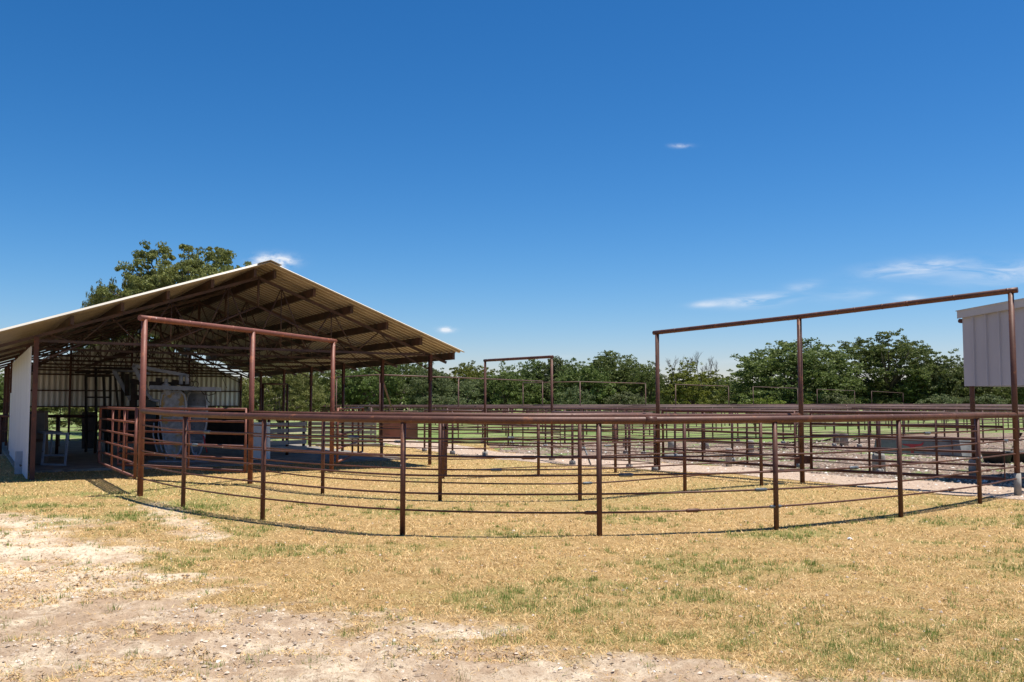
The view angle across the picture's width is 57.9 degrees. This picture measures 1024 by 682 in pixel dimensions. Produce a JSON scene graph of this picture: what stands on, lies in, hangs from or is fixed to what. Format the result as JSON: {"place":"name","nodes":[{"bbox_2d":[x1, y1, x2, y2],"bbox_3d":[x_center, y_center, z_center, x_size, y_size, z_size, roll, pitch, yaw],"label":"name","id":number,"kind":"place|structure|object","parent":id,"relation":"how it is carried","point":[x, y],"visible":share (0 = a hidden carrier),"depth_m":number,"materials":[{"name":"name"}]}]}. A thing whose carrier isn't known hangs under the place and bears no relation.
{"place":"outdoors","nodes":[
{"label":"outdoors","id":0,"kind":"place"},
{"bbox_2d":[0,402,1023,681],"bbox_3d":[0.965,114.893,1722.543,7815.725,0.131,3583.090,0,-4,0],"label":"ground","id":1,"kind":"structure","parent":0,"point":[88,618],"depth_m":9.19,"materials":[{"name":"soil"}]},
{"bbox_2d":[0,369,3,403],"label":"oak tree","id":2,"kind":"object","parent":1,"relation":"on","point":[1,385],"visible":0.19,"depth_m":147.40,"materials":[{"name":"green plant"}]},
{"bbox_2d":[0,415,96,453],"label":"pipe fence","id":3,"kind":"object","parent":1,"relation":"on","point":[57,417],"visible":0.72,"depth_m":30.37,"materials":[{"name":"metal"}]},
{"bbox_2d":[38,407,138,430],"bbox_3d":[-19.090,3.390,42.726,4.945,2.481,5.052,-4,-5,44],"label":"oak tree","id":4,"kind":"object","parent":1,"relation":"on","point":[76,410],"visible":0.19,"depth_m":42.15,"materials":[{"name":"green plant"}]},
{"bbox_2d":[70,279,110,352],"bbox_3d":[-24.248,0.920,52.926,2.909,9.083,2.972,2,-4,-32],"label":"oak tree","id":5,"kind":"object","parent":1,"relation":"on","point":[86,302],"visible":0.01,"depth_m":53.01,"materials":[{"name":"green plant"}]},
{"bbox_2d":[78,256,175,351],"bbox_3d":[-21.504,0.171,51.832,5.832,10.507,5.709,2,-4,-23],"label":"oak tree","id":6,"kind":"object","parent":1,"relation":"on","point":[96,299],"visible":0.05,"depth_m":51.72,"materials":[{"name":"green plant"}]},
{"bbox_2d":[2,409,276,445],"bbox_3d":[-21.500,3.335,35.373,25.000,1.503,0.052,0,-4,0],"label":"wire fence","id":7,"kind":"object","parent":1,"relation":"on","point":[73,427],"visible":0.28,"depth_m":35.35,"materials":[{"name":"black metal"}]},
{"bbox_2d":[95,240,251,357],"bbox_3d":[-17.338,-0.206,49.627,9.816,10.839,9.422,2,-4,-23],"label":"oak tree","id":8,"kind":"object","parent":1,"relation":"on","point":[160,277],"visible":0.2,"depth_m":49.45,"materials":[{"name":"green plant"}]},
{"bbox_2d":[0,260,463,479],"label":"open shed","id":9,"kind":"structure","parent":1,"relation":"on","point":[271,295],"depth_m":27.83,"materials":[{"name":"metal"}]},
{"bbox_2d":[29,410,47,463],"bbox_3d":[-12.929,2.649,25.266,0.494,1.497,0.250,0,-4,0],"label":"gate","id":10,"kind":"object","parent":9,"relation":"on","point":[42,421],"visible":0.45,"depth_m":25.17,"materials":[{"name":"metal"}]},
{"bbox_2d":[38,430,68,465],"bbox_3d":[-12.468,2.888,25.083,0.868,0.896,1.844,2,-4,-30],"label":"work stand","id":11,"kind":"object","parent":9,"relation":"on","point":[51,432],"visible":0.98,"depth_m":24.49,"materials":[{"name":"grey paint"}]},
{"bbox_2d":[82,412,93,448],"bbox_3d":[-15.028,3.172,32.833,0.518,1.298,0.140,0,-4,0],"label":"dark panel","id":12,"kind":"object","parent":9,"relation":"on","point":[90,433],"visible":0.64,"depth_m":32.82,"materials":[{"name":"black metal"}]},
{"bbox_2d":[75,367,137,451],"bbox_3d":[-13.371,2.251,30.418,2.074,2.804,0.120,0,-4,0],"label":"cattle cage","id":13,"kind":"object","parent":9,"relation":"on","point":[95,376],"visible":0.81,"depth_m":30.41,"materials":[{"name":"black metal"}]},
{"bbox_2d":[112,364,220,461],"bbox_3d":[-10.184,2.113,26.886,3.721,2.885,1.390,-1,-4,21],"label":"squeeze chute","id":14,"kind":"object","parent":9,"relation":"on","point":[170,398],"visible":0.8,"depth_m":26.67,"materials":[{"name":"paint"}]},
{"bbox_2d":[101,408,248,443],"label":"alley wall","id":15,"kind":"structure","parent":9,"relation":"attached to","point":[223,438],"depth_m":29.79,"materials":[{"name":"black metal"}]},
{"bbox_2d":[253,422,269,459],"bbox_3d":[-7.459,2.973,27.429,0.556,1.131,0.520,0,-4,0],"label":"gate","id":16,"kind":"object","parent":9,"relation":"on","point":[257,443],"visible":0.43,"depth_m":27.21,"materials":[{"name":"metal"}]},
{"bbox_2d":[267,420,306,454],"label":"board alley","id":17,"kind":"structure","parent":9,"relation":"on","point":[286,430],"depth_m":29.71,"materials":[{"name":"grey wood"}]},
{"bbox_2d":[137,315,336,496],"bbox_3d":[-5.639,1.457,20.273,0.322,3.510,6.617,-2,-4,22],"label":"pipe gateway","id":18,"kind":"object","parent":1,"relation":"on","point":[144,319],"visible":0.96,"depth_m":19.76,"materials":[{"name":"metal"}]},
{"bbox_2d":[98,406,137,478],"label":"pipe gate","id":19,"kind":"structure","parent":18,"relation":"attached to","point":[123,446],"depth_m":19.12,"materials":[{"name":"metal"}]},
{"bbox_2d":[117,407,246,472],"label":"pipe gate","id":20,"kind":"structure","parent":18,"relation":"attached to","point":[189,455],"depth_m":20.39,"materials":[{"name":"metal"}]},
{"bbox_2d":[336,407,363,462],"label":"pipe gate","id":21,"kind":"structure","parent":18,"relation":"attached to","point":[352,432],"depth_m":25.63,"materials":[{"name":"metal"}]},
{"bbox_2d":[261,383,288,439],"bbox_3d":[-9.218,2.908,35.961,0.088,2.530,1.320,-3,-5,34],"label":"pipe gateway","id":22,"kind":"object","parent":1,"relation":"on","point":[287,392],"visible":0.56,"depth_m":36.00,"materials":[{"name":"metal"}]},
{"bbox_2d":[239,372,329,433],"bbox_3d":[-12.024,2.833,46.725,5.406,4.203,5.522,1,-4,-21],"label":"oak tree","id":23,"kind":"object","parent":1,"relation":"on","point":[298,383],"visible":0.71,"depth_m":45.81,"materials":[{"name":"green plant"}]},
{"bbox_2d":[297,370,366,407],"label":"oak tree","id":24,"kind":"object","parent":1,"relation":"on","point":[324,381],"visible":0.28,"depth_m":133.00,"materials":[{"name":"green plant"}]},
{"bbox_2d":[308,421,375,444],"bbox_3d":[-6.966,3.757,37.898,2.816,1.138,0.155,0,-4,0],"label":"slatted panel","id":25,"kind":"object","parent":1,"relation":"on","point":[327,431],"visible":0.37,"depth_m":37.83,"materials":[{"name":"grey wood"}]},
{"bbox_2d":[315,443,384,446],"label":"concrete blocks","id":26,"kind":"object","parent":1,"relation":"on","point":[328,444],"depth_m":36.44,"materials":[{"name":"concrete"}]},
{"bbox_2d":[329,365,412,411],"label":"oak tree","id":27,"kind":"object","parent":1,"relation":"on","point":[366,385],"visible":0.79,"depth_m":129.14,"materials":[{"name":"green plant"}]},
{"bbox_2d":[365,358,434,409],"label":"oak tree","id":28,"kind":"object","parent":1,"relation":"on","point":[410,371],"visible":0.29,"depth_m":134.74,"materials":[{"name":"green plant"}]},
{"bbox_2d":[400,367,459,409],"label":"oak tree","id":29,"kind":"object","parent":1,"relation":"on","point":[438,384],"visible":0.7,"depth_m":129.22,"materials":[{"name":"green plant"}]},
{"bbox_2d":[413,394,452,411],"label":"bush","id":30,"kind":"object","parent":1,"relation":"on","point":[436,398],"visible":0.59,"depth_m":116.04,"materials":[{"name":"green plant"}]},
{"bbox_2d":[335,374,542,442],"bbox_3d":[-5.194,3.410,47.043,7.729,2.980,14.530,-2,-4,29],"label":"pipe gateway","id":31,"kind":"object","parent":1,"relation":"on","point":[387,395],"visible":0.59,"depth_m":43.04,"materials":[{"name":"metal"}]},
{"bbox_2d":[372,410,417,436],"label":"solid gate","id":32,"kind":"structure","parent":31,"relation":"attached to","point":[409,433],"depth_m":43.52,"materials":[{"name":"metal"}]},
{"bbox_2d":[443,373,457,381],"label":"leafy tree","id":33,"kind":"object","parent":1,"relation":"on","point":[454,379],"visible":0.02,"depth_m":161.63,"materials":[{"name":"green plant"}]},
{"bbox_2d":[435,395,471,409],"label":"bush","id":34,"kind":"object","parent":1,"relation":"on","point":[453,400],"visible":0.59,"depth_m":115.35,"materials":[{"name":"green plant"}]},
{"bbox_2d":[422,409,487,454],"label":"pipe fence","id":35,"kind":"object","parent":1,"relation":"on","point":[452,451],"visible":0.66,"depth_m":31.08,"materials":[{"name":"metal"}]},
{"bbox_2d":[439,381,501,410],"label":"tree","id":36,"kind":"object","parent":1,"relation":"on","point":[469,388],"visible":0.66,"depth_m":129.35,"materials":[{"name":"green plant"}]},
{"bbox_2d":[449,360,498,394],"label":"leafy tree","id":37,"kind":"object","parent":1,"relation":"on","point":[468,371],"visible":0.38,"depth_m":162.51,"materials":[{"name":"green plant"}]},
{"bbox_2d":[356,405,613,437],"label":"pipe fence","id":38,"kind":"object","parent":1,"relation":"on","point":[488,412],"visible":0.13,"depth_m":48.23,"materials":[{"name":"metal"}]},
{"bbox_2d":[333,411,656,478],"bbox_3d":[-0.323,2.527,22.371,8.320,1.650,2.212,0,-4,-4],"label":"pipe fence","id":39,"kind":"object","parent":1,"relation":"on","point":[615,445],"visible":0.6,"depth_m":22.37,"materials":[{"name":"metal"}]},
{"bbox_2d":[471,365,545,412],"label":"oak tree","id":40,"kind":"object","parent":1,"relation":"on","point":[503,390],"visible":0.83,"depth_m":129.11,"materials":[{"name":"green plant"}]},
{"bbox_2d":[0,372,1022,412],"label":"wood","id":41,"kind":"object","parent":1,"relation":"on","point":[323,409],"visible":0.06,"depth_m":152.90,"materials":[{"name":"green plant"}]},
{"bbox_2d":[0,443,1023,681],"bbox_3d":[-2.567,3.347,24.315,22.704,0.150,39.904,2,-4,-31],"label":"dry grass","id":42,"kind":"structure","parent":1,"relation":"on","point":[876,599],"depth_m":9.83,"materials":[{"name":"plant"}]},
{"bbox_2d":[0,506,1023,681],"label":"dirt pebbles","id":43,"kind":"object","parent":1,"relation":"on","point":[238,650],"visible":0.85,"depth_m":6.86,"materials":[{"name":"stone"}]},
{"bbox_2d":[0,499,1023,681],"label":"green tufts","id":44,"kind":"object","parent":1,"relation":"on","point":[849,657],"visible":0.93,"depth_m":8.49,"materials":[{"name":"green plant"}]},
{"bbox_2d":[483,355,553,455],"bbox_3d":[0.158,2.158,29.292,0.096,3.293,3.449,3,-5,-39],"label":"pipe gateway","id":45,"kind":"object","parent":1,"relation":"on","point":[551,357],"visible":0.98,"depth_m":29.00,"materials":[{"name":"metal"}]},
{"bbox_2d":[487,411,560,447],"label":"pipe gate","id":46,"kind":"structure","parent":45,"relation":"attached to","point":[522,432],"depth_m":29.73,"materials":[{"name":"metal"}]},
{"bbox_2d":[250,411,801,500],"bbox_3d":[0.341,2.238,18.267,12.020,1.688,3.928,0,-4,0],"label":"pipe fence","id":47,"kind":"object","parent":1,"relation":"on","point":[579,443],"visible":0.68,"depth_m":17.05,"materials":[{"name":"metal"}]},
{"bbox_2d":[442,424,446,474],"bbox_3d":[-1.222,1.914,16.561,0.122,1.030,0.030,0,-4,0],"label":"gate latch bar","id":48,"kind":"object","parent":47,"relation":"attached to","point":[444,427],"visible":0.64,"depth_m":16.55,"materials":[{"name":"metal"}]},
{"bbox_2d":[495,359,556,412],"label":"oak tree","id":49,"kind":"object","parent":1,"relation":"on","point":[534,364],"visible":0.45,"depth_m":134.23,"materials":[{"name":"green plant"}]},
{"bbox_2d":[527,356,585,410],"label":"oak tree","id":50,"kind":"object","parent":1,"relation":"on","point":[558,364],"visible":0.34,"depth_m":134.94,"materials":[{"name":"green plant"}]},
{"bbox_2d":[554,386,596,410],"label":"bush","id":51,"kind":"object","parent":1,"relation":"on","point":[570,393],"visible":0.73,"depth_m":120.52,"materials":[{"name":"green plant"}]},
{"bbox_2d":[540,357,622,410],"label":"oak tree","id":52,"kind":"object","parent":1,"relation":"on","point":[590,373],"visible":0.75,"depth_m":129.21,"materials":[{"name":"green plant"}]},
{"bbox_2d":[140,408,1023,535],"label":"pipe fence","id":53,"kind":"object","parent":1,"relation":"on","point":[600,421],"visible":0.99,"depth_m":12.75,"materials":[{"name":"metal"}]},
{"bbox_2d":[523,381,645,428],"bbox_3d":[4.764,4.049,56.763,6.786,2.980,4.834,3,-5,-42],"label":"pipe gateway","id":54,"kind":"object","parent":1,"relation":"on","point":[589,382],"visible":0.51,"depth_m":54.98,"materials":[{"name":"metal"}]},
{"bbox_2d":[443,405,732,436],"bbox_3d":[2.603,4.769,57.084,0.070,1.584,31.070,2,-4,-30],"label":"pipe fence","id":55,"kind":"object","parent":1,"relation":"on","point":[688,426],"visible":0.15,"depth_m":48.20,"materials":[{"name":"metal"}]},
{"bbox_2d":[267,404,916,424],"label":"pipe fence","id":56,"kind":"object","parent":1,"relation":"on","point":[583,404],"visible":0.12,"depth_m":78.38,"materials":[{"name":"metal"}]},
{"bbox_2d":[549,411,657,470],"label":"pipe fence","id":57,"kind":"object","parent":1,"relation":"on","point":[573,461],"visible":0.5,"depth_m":24.73,"materials":[{"name":"metal"}]},
{"bbox_2d":[579,350,673,411],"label":"oak tree","id":58,"kind":"object","parent":1,"relation":"on","point":[610,363],"visible":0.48,"depth_m":133.44,"materials":[{"name":"green plant"}]},
{"bbox_2d":[602,391,653,412],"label":"bush","id":59,"kind":"object","parent":1,"relation":"on","point":[628,396],"visible":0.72,"depth_m":115.93,"materials":[{"name":"green plant"}]},
{"bbox_2d":[619,362,681,411],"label":"oak tree","id":60,"kind":"object","parent":1,"relation":"on","point":[643,376],"visible":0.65,"depth_m":129.65,"materials":[{"name":"green plant"}]},
{"bbox_2d":[307,404,1011,429],"bbox_3d":[17.313,5.522,68.554,67.070,1.584,0.070,2,-4,-30],"label":"pipe fence","id":61,"kind":"object","parent":1,"relation":"on","point":[631,405],"visible":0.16,"depth_m":60.95,"materials":[{"name":"metal"}]},
{"bbox_2d":[370,405,1022,436],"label":"pipe fence","id":62,"kind":"object","parent":1,"relation":"on","point":[946,420],"visible":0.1,"depth_m":49.82,"materials":[{"name":"metal"}]},
{"bbox_2d":[661,350,734,412],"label":"leafy tree","id":63,"kind":"object","parent":1,"relation":"on","point":[693,393],"visible":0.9,"depth_m":129.92,"materials":[{"name":"green plant"}]},
{"bbox_2d":[553,405,848,434],"bbox_3d":[9.509,5.034,61.113,0.070,1.584,31.070,2,-4,-30],"label":"pipe fence","id":64,"kind":"object","parent":1,"relation":"on","point":[721,413],"visible":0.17,"depth_m":56.67,"materials":[{"name":"metal"}]},
{"bbox_2d":[675,384,728,404],"bbox_3d":[13.393,4.565,64.625,0.060,2.980,8.682,-3,-5,36],"label":"pipe gateway","id":65,"kind":"object","parent":1,"relation":"on","point":[700,385],"visible":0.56,"depth_m":64.16,"materials":[{"name":"metal"}]},
{"bbox_2d":[719,392,743,403],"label":"oak tree","id":66,"kind":"object","parent":1,"relation":"on","point":[724,397],"visible":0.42,"depth_m":130.03,"materials":[{"name":"green plant"}]},
{"bbox_2d":[481,407,982,480],"bbox_3d":[4.527,3.021,30.467,0.190,1.584,23.190,2,-4,-30],"label":"pipe fence","id":67,"kind":"object","parent":1,"relation":"on","point":[808,411],"visible":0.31,"depth_m":25.85,"materials":[{"name":"metal"}]},
{"bbox_2d":[447,406,1023,446],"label":"pipe fence","id":68,"kind":"object","parent":1,"relation":"on","point":[712,435],"visible":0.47,"depth_m":42.98,"materials":[{"name":"metal"}]},
{"bbox_2d":[739,395,786,413],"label":"bush","id":69,"kind":"object","parent":1,"relation":"on","point":[760,401],"visible":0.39,"depth_m":116.16,"materials":[{"name":"green plant"}]},
{"bbox_2d":[753,386,797,424],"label":"pipe gateway","id":70,"kind":"object","parent":1,"relation":"on","point":[776,387],"visible":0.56,"depth_m":74.21,"materials":[{"name":"metal"}]},
{"bbox_2d":[701,337,872,413],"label":"oak tree","id":71,"kind":"object","parent":1,"relation":"on","point":[815,368],"visible":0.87,"depth_m":122.16,"materials":[{"name":"green plant"}]},
{"bbox_2d":[622,404,956,430],"bbox_3d":[17.279,5.331,65.645,0.070,1.584,31.070,2,-4,-30],"label":"pipe fence","id":72,"kind":"object","parent":1,"relation":"on","point":[908,422],"visible":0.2,"depth_m":58.01,"materials":[{"name":"metal"}]},
{"bbox_2d":[795,399,813,414],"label":"bush","id":73,"kind":"object","parent":1,"relation":"on","point":[807,402],"visible":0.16,"depth_m":116.04,"materials":[{"name":"green plant"}]},
{"bbox_2d":[641,407,1023,453],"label":"pipe fence","id":74,"kind":"object","parent":1,"relation":"on","point":[858,444],"visible":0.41,"depth_m":35.05,"materials":[{"name":"metal"}]},
{"bbox_2d":[806,374,862,410],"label":"oak tree","id":75,"kind":"object","parent":1,"relation":"on","point":[839,391],"visible":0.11,"depth_m":128.98,"materials":[{"name":"green plant"}]},
{"bbox_2d":[817,389,854,414],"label":"pipe gateway","id":76,"kind":"object","parent":1,"relation":"on","point":[841,390],"visible":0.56,"depth_m":91.99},
{"bbox_2d":[813,392,859,414],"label":"bush","id":77,"kind":"object","parent":1,"relation":"on","point":[837,398],"visible":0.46,"depth_m":115.93,"materials":[{"name":"green plant"}]},
{"bbox_2d":[652,287,1021,495],"bbox_3d":[6.455,1.200,20.475,0.582,4.049,8.782,3,-5,-42],"label":"pipe gateway","id":78,"kind":"object","parent":1,"relation":"on","point":[1010,292],"visible":0.97,"depth_m":19.55,"materials":[{"name":"metal"}]},
{"bbox_2d":[662,410,795,468],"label":"pipe gate","id":79,"kind":"structure","parent":78,"relation":"attached to","point":[746,432],"depth_m":21.70,"materials":[{"name":"metal"}]},
{"bbox_2d":[794,456,809,463],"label":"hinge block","id":80,"kind":"structure","parent":78,"relation":"attached to","point":[806,460],"depth_m":20.13,"materials":[{"name":"metal"}]},
{"bbox_2d":[810,411,1005,480],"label":"pipe gate","id":81,"kind":"structure","parent":78,"relation":"attached to","point":[868,424],"depth_m":18.68,"materials":[{"name":"metal"}]},
{"bbox_2d":[825,375,897,410],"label":"oak tree","id":82,"kind":"object","parent":1,"relation":"on","point":[866,390],"visible":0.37,"depth_m":128.55,"materials":[{"name":"green plant"}]},
{"bbox_2d":[711,404,1023,427],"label":"pipe fence","id":83,"kind":"object","parent":1,"relation":"on","point":[885,410],"visible":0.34,"depth_m":63.82,"materials":[{"name":"metal"}]},
{"bbox_2d":[736,407,1023,449],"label":"pipe fence","id":84,"kind":"object","parent":1,"relation":"on","point":[890,409],"visible":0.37,"depth_m":34.19,"materials":[{"name":"metal"}]},
{"bbox_2d":[834,328,958,402],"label":"oak tree","id":85,"kind":"object","parent":1,"relation":"on","point":[879,356],"visible":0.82,"depth_m":127.87,"materials":[{"name":"green plant"}]},
{"bbox_2d":[803,404,989,422],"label":"pipe fence","id":86,"kind":"object","parent":1,"relation":"on","point":[878,404],"visible":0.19,"depth_m":82.89,"materials":[{"name":"metal"}]},
{"bbox_2d":[884,401,909,410],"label":"bush","id":87,"kind":"object","parent":1,"relation":"on","point":[895,402],"visible":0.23,"depth_m":116.36,"materials":[{"name":"green plant"}]},
{"bbox_2d":[864,366,946,403],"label":"oak tree","id":88,"kind":"object","parent":1,"relation":"on","point":[907,390],"visible":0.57,"depth_m":128.27,"materials":[{"name":"green plant"}]},
{"bbox_2d":[896,359,969,410],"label":"oak tree","id":89,"kind":"object","parent":1,"relation":"on","point":[939,381],"visible":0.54,"depth_m":128.19,"materials":[{"name":"green plant"}]},
{"bbox_2d":[913,393,969,411],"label":"bush","id":90,"kind":"object","parent":1,"relation":"on","point":[942,399],"visible":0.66,"depth_m":115.40,"materials":[{"name":"green plant"}]},
{"bbox_2d":[930,355,992,403],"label":"oak tree","id":91,"kind":"object","parent":1,"relation":"on","point":[955,368],"visible":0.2,"depth_m":128.65,"materials":[{"name":"green plant"}]},
{"bbox_2d":[958,396,981,411],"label":"bush","id":92,"kind":"object","parent":1,"relation":"on","point":[966,400],"visible":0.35,"depth_m":116.34,"materials":[{"name":"green plant"}]},
{"bbox_2d":[955,380,1023,411],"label":"oak tree","id":93,"kind":"object","parent":1,"relation":"on","point":[1002,391],"visible":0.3,"depth_m":123.84,"materials":[{"name":"green plant"}]},
{"bbox_2d":[956,298,1023,475],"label":"metal building","id":94,"kind":"structure","parent":1,"relation":"on","point":[986,350],"depth_m":20.61,"materials":[{"name":"metal"}]},
{"bbox_2d":[975,393,1010,411],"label":"bush","id":95,"kind":"object","parent":1,"relation":"on","point":[990,399],"visible":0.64,"depth_m":115.88,"materials":[{"name":"green plant"}]},
{"bbox_2d":[0,0,1023,398],"label":"sky","id":96,"kind":"structure","parent":0,"point":[490,179],"materials":[{"name":"blue"}]},
{"bbox_2d":[4,439,1023,499],"bbox_3d":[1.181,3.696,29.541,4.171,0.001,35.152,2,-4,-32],"label":"gravel path","id":97,"kind":"structure","parent":0,"point":[841,480],"depth_m":22.02,"materials":[{"name":"gravel"}]},
{"bbox_2d":[726,448,731,466],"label":"concrete pier","id":98,"kind":"structure","parent":97,"relation":"on","point":[728,459],"depth_m":25.04,"materials":[{"name":"concrete"}]},
{"bbox_2d":[486,432,1023,487],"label":"gravel yard","id":99,"kind":"structure","parent":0,"point":[907,470],"depth_m":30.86,"materials":[{"name":"gravel"}]},
{"bbox_2d":[668,442,673,447],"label":"concrete pier","id":100,"kind":"structure","parent":99,"relation":"on","point":[670,444],"depth_m":34.26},
{"bbox_2d":[665,454,682,455],"bbox_3d":[5.098,3.612,29.138,0.698,0.170,0.709,0,-4,0],"label":"concrete ring","id":101,"kind":"object","parent":99,"relation":"on","point":[673,454],"visible":0.31,"depth_m":28.84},
{"bbox_2d":[748,440,753,451],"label":"concrete pier","id":102,"kind":"structure","parent":99,"relation":"on","point":[750,446],"depth_m":32.20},
{"bbox_2d":[839,434,847,445],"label":"concrete pier","id":103,"kind":"structure","parent":99,"relation":"on","point":[843,439],"depth_m":36.95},
{"bbox_2d":[872,414,885,470],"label":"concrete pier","id":104,"kind":"structure","parent":99,"relation":"on","point":[874,455],"depth_m":23.07,"materials":[{"name":"concrete"}]},
{"bbox_2d":[874,438,971,455],"bbox_3d":[13.682,3.519,30.846,0.902,0.580,3.008,3,-5,-40],"label":"water trough","id":105,"kind":"object","parent":99,"relation":"on","point":[892,444],"visible":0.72,"depth_m":30.34,"materials":[{"name":"concrete"}]},
{"bbox_2d":[981,451,1012,462],"bbox_3d":[14.024,3.366,26.756,0.874,0.310,0.874,0,-4,0],"label":"feed tub","id":106,"kind":"object","parent":99,"relation":"on","point":[999,459],"visible":0.6,"depth_m":26.46,"materials":[{"name":"black rubber"}]},
{"bbox_2d":[1005,451,1023,462],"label":"feed tub","id":107,"kind":"object","parent":99,"relation":"on","point":[1021,458],"visible":0.43,"depth_m":26.63,"materials":[{"name":"black rubber"}]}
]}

